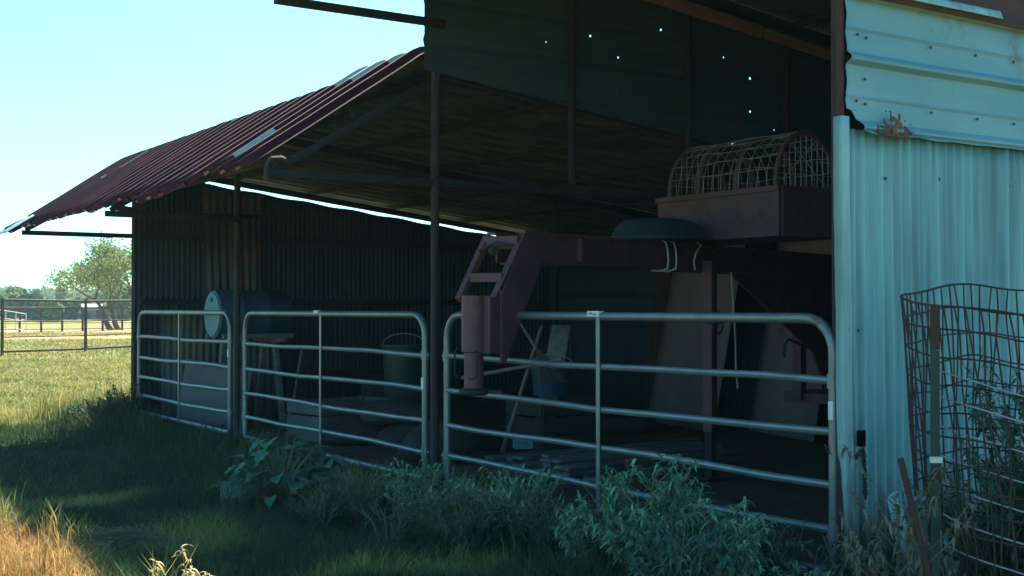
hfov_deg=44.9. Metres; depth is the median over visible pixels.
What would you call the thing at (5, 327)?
cattle stile
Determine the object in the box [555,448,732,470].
plank
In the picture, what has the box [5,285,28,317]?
tree
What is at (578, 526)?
weed
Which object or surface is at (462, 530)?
weed
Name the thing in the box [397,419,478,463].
sack
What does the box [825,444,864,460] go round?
chain
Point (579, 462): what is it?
plank
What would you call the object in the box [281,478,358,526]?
weed
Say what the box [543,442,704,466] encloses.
plank
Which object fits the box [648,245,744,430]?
plywood sheet
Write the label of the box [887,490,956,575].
weed
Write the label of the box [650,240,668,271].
rope
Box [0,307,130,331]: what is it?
pipe fence
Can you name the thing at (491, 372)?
pole
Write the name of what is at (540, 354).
broom
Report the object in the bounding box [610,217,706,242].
feed tub
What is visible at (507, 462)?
plank
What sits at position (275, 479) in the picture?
broad leaf plant
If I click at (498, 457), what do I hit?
plank
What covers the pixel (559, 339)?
board
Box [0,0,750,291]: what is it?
sky
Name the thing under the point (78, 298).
tree
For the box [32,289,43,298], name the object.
tree
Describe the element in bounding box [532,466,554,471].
plank
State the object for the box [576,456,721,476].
plank
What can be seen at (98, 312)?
door
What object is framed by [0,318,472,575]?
ground
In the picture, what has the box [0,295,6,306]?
tree
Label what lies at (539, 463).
plank
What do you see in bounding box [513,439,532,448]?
carton
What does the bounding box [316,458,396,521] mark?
weed
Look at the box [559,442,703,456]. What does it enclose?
plank
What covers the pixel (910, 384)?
wire cage
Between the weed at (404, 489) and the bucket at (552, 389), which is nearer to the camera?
the weed at (404, 489)
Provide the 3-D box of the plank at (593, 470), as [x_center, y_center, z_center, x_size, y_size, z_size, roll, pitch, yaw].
[1.237,1.504,10.684,2.204,0.028,0.090,1,-1,-43]
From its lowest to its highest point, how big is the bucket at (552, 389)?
0.408 m
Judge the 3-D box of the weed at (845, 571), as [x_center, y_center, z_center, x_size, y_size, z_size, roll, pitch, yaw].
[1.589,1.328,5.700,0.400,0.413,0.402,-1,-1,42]
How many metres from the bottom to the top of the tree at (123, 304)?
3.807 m
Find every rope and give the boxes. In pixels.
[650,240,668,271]
[661,241,677,271]
[693,242,701,269]
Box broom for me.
[500,290,566,382]
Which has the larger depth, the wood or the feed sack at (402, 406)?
the wood
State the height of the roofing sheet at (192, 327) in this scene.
1.320 m
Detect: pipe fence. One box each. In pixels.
[0,299,130,355]
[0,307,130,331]
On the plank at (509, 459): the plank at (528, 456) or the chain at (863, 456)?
the plank at (528, 456)
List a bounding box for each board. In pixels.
[176,359,253,430]
[293,349,313,399]
[532,325,571,436]
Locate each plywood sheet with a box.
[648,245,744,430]
[748,239,831,441]
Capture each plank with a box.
[485,441,658,459]
[499,459,538,464]
[507,457,532,460]
[511,441,656,459]
[511,460,542,467]
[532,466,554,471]
[541,438,700,457]
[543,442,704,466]
[547,444,722,463]
[550,469,563,473]
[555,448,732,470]
[556,457,625,464]
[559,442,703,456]
[562,451,737,475]
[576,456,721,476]
[583,455,744,481]
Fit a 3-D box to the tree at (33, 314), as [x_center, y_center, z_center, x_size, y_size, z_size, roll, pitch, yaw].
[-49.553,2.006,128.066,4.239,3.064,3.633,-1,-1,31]
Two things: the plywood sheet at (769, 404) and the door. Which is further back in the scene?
the door
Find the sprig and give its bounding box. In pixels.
[151,544,212,575]
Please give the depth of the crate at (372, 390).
14.54 m
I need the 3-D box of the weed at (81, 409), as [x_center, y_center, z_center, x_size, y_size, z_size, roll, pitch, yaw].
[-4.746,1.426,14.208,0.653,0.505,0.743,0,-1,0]
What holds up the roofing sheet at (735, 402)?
on the dirt floor
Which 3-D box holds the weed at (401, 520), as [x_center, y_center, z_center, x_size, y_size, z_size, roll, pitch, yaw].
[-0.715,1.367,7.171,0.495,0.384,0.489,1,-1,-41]
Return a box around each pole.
[461,358,563,378]
[500,325,542,453]
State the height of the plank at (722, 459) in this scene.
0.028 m
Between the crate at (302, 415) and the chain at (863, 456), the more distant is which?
the crate at (302, 415)
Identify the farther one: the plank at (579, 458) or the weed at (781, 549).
the plank at (579, 458)
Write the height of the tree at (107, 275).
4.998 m
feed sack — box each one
[325,420,390,444]
[360,398,429,424]
[375,423,418,448]
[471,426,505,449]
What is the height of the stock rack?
0.814 m
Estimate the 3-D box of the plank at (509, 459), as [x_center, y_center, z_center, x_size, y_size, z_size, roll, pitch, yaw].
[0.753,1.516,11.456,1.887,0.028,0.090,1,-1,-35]
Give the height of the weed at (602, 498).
0.464 m
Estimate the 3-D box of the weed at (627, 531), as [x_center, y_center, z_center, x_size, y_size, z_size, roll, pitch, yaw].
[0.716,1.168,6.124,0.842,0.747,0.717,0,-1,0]
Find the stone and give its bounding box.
[720,497,743,509]
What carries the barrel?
on the trestle
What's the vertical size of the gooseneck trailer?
1.888 m
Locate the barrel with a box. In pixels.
[204,289,292,338]
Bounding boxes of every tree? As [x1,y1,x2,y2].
[0,291,19,319]
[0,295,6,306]
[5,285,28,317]
[9,293,46,319]
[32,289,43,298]
[39,244,130,329]
[39,302,64,320]
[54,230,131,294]
[55,290,64,302]
[59,302,81,319]
[69,292,95,303]
[92,292,108,303]
[102,288,130,320]
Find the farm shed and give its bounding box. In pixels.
[79,304,110,319]
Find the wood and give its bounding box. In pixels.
[0,286,119,299]
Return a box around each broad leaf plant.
[206,466,280,505]
[224,434,341,507]
[269,441,355,497]
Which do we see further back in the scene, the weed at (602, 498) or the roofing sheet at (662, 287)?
the roofing sheet at (662, 287)
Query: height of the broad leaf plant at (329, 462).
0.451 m
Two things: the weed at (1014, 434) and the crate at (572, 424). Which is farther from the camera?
the crate at (572, 424)
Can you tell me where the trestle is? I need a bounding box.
[206,333,293,431]
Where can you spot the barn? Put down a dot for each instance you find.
(514, 116)
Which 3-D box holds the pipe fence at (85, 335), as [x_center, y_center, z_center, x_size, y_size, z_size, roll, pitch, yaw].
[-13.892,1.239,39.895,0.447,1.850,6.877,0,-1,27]
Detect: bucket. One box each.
[381,333,421,423]
[530,354,571,396]
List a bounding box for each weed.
[63,392,127,426]
[94,379,145,418]
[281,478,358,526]
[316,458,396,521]
[351,494,441,546]
[377,456,474,531]
[429,494,515,559]
[449,462,575,545]
[509,491,590,558]
[547,499,632,566]
[571,453,741,575]
[576,492,655,559]
[620,510,742,575]
[696,496,785,575]
[719,514,814,575]
[765,552,843,575]
[816,528,896,575]
[836,444,973,575]
[862,529,899,575]
[922,447,1023,575]
[953,325,1023,558]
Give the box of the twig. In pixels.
[8,501,21,547]
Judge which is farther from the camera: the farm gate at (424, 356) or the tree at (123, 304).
the tree at (123, 304)
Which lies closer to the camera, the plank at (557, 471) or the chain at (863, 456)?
the chain at (863, 456)
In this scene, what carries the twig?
on the ground at (72, 327)
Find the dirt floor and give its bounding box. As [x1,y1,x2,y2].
[152,403,828,573]
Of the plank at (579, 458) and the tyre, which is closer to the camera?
the plank at (579, 458)
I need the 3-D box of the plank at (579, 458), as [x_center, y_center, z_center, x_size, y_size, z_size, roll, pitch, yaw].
[1.104,1.437,10.789,1.878,0.028,0.160,1,-1,-35]
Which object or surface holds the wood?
on the ground at (72, 327)
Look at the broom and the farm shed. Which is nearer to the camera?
the broom
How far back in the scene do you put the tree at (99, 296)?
170.24 m
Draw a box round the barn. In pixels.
[0,0,1023,575]
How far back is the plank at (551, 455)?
11.29 m
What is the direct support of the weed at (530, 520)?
on the ground at (72, 327)
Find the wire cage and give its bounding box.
[900,283,1023,575]
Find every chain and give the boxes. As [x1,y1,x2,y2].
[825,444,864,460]
[861,449,867,499]
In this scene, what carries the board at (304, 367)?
on the dirt floor
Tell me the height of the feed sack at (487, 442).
0.236 m
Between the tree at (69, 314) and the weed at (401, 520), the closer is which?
the weed at (401, 520)
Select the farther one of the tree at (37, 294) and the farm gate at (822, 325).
the tree at (37, 294)
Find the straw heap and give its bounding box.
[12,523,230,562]
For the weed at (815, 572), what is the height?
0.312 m
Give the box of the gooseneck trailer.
[454,231,831,480]
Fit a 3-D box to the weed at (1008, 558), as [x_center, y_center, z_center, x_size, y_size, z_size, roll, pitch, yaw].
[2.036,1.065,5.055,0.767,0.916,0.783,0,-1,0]
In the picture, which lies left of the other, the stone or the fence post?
the stone
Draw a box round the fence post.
[929,305,941,575]
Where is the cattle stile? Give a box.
[0,309,26,336]
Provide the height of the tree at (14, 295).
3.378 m
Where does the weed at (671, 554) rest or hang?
on the ground at (72, 327)
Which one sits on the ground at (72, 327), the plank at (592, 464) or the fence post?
the fence post
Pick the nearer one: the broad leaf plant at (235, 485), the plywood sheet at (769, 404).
the broad leaf plant at (235, 485)
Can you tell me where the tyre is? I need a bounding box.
[600,414,656,434]
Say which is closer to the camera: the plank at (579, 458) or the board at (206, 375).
the plank at (579, 458)
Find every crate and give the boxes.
[287,395,392,443]
[361,382,443,420]
[506,395,595,451]
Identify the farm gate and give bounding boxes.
[136,310,233,434]
[242,310,429,480]
[441,311,844,575]
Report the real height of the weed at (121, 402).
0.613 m
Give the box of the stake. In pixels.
[897,457,931,575]
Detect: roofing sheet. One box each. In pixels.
[161,315,227,421]
[240,339,277,420]
[644,272,672,410]
[717,284,766,419]
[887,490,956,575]
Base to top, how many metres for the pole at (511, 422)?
1.234 m
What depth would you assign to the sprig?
3.58 m
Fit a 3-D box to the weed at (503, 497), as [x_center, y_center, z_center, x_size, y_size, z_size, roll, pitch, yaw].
[0.000,1.270,7.208,0.735,0.578,0.702,0,-1,0]
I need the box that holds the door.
[96,310,101,319]
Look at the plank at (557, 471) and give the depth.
10.31 m
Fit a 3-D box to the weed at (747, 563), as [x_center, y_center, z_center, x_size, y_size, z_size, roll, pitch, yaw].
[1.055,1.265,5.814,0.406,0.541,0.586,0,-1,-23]
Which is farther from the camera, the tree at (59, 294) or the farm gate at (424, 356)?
the tree at (59, 294)
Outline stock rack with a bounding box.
[655,130,831,245]
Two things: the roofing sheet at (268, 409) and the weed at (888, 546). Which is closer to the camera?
the weed at (888, 546)
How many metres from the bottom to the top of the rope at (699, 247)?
0.234 m
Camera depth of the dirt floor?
10.83 m
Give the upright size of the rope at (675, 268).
0.260 m
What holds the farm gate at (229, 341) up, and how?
attached to the barn
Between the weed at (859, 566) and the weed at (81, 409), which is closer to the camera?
the weed at (859, 566)
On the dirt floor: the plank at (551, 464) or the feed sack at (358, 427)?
the feed sack at (358, 427)
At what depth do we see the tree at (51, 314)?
119.49 m
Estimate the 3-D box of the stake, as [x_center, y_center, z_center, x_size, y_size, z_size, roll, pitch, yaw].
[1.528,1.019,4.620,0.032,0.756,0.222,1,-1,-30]
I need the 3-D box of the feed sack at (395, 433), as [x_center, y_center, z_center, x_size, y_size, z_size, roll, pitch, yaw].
[-0.957,1.478,12.415,0.819,0.254,0.531,0,-1,26]
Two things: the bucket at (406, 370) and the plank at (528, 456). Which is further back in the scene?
the bucket at (406, 370)
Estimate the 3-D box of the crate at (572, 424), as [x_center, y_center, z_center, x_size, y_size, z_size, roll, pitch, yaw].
[0.391,1.327,12.191,0.718,0.520,0.568,1,-1,-39]

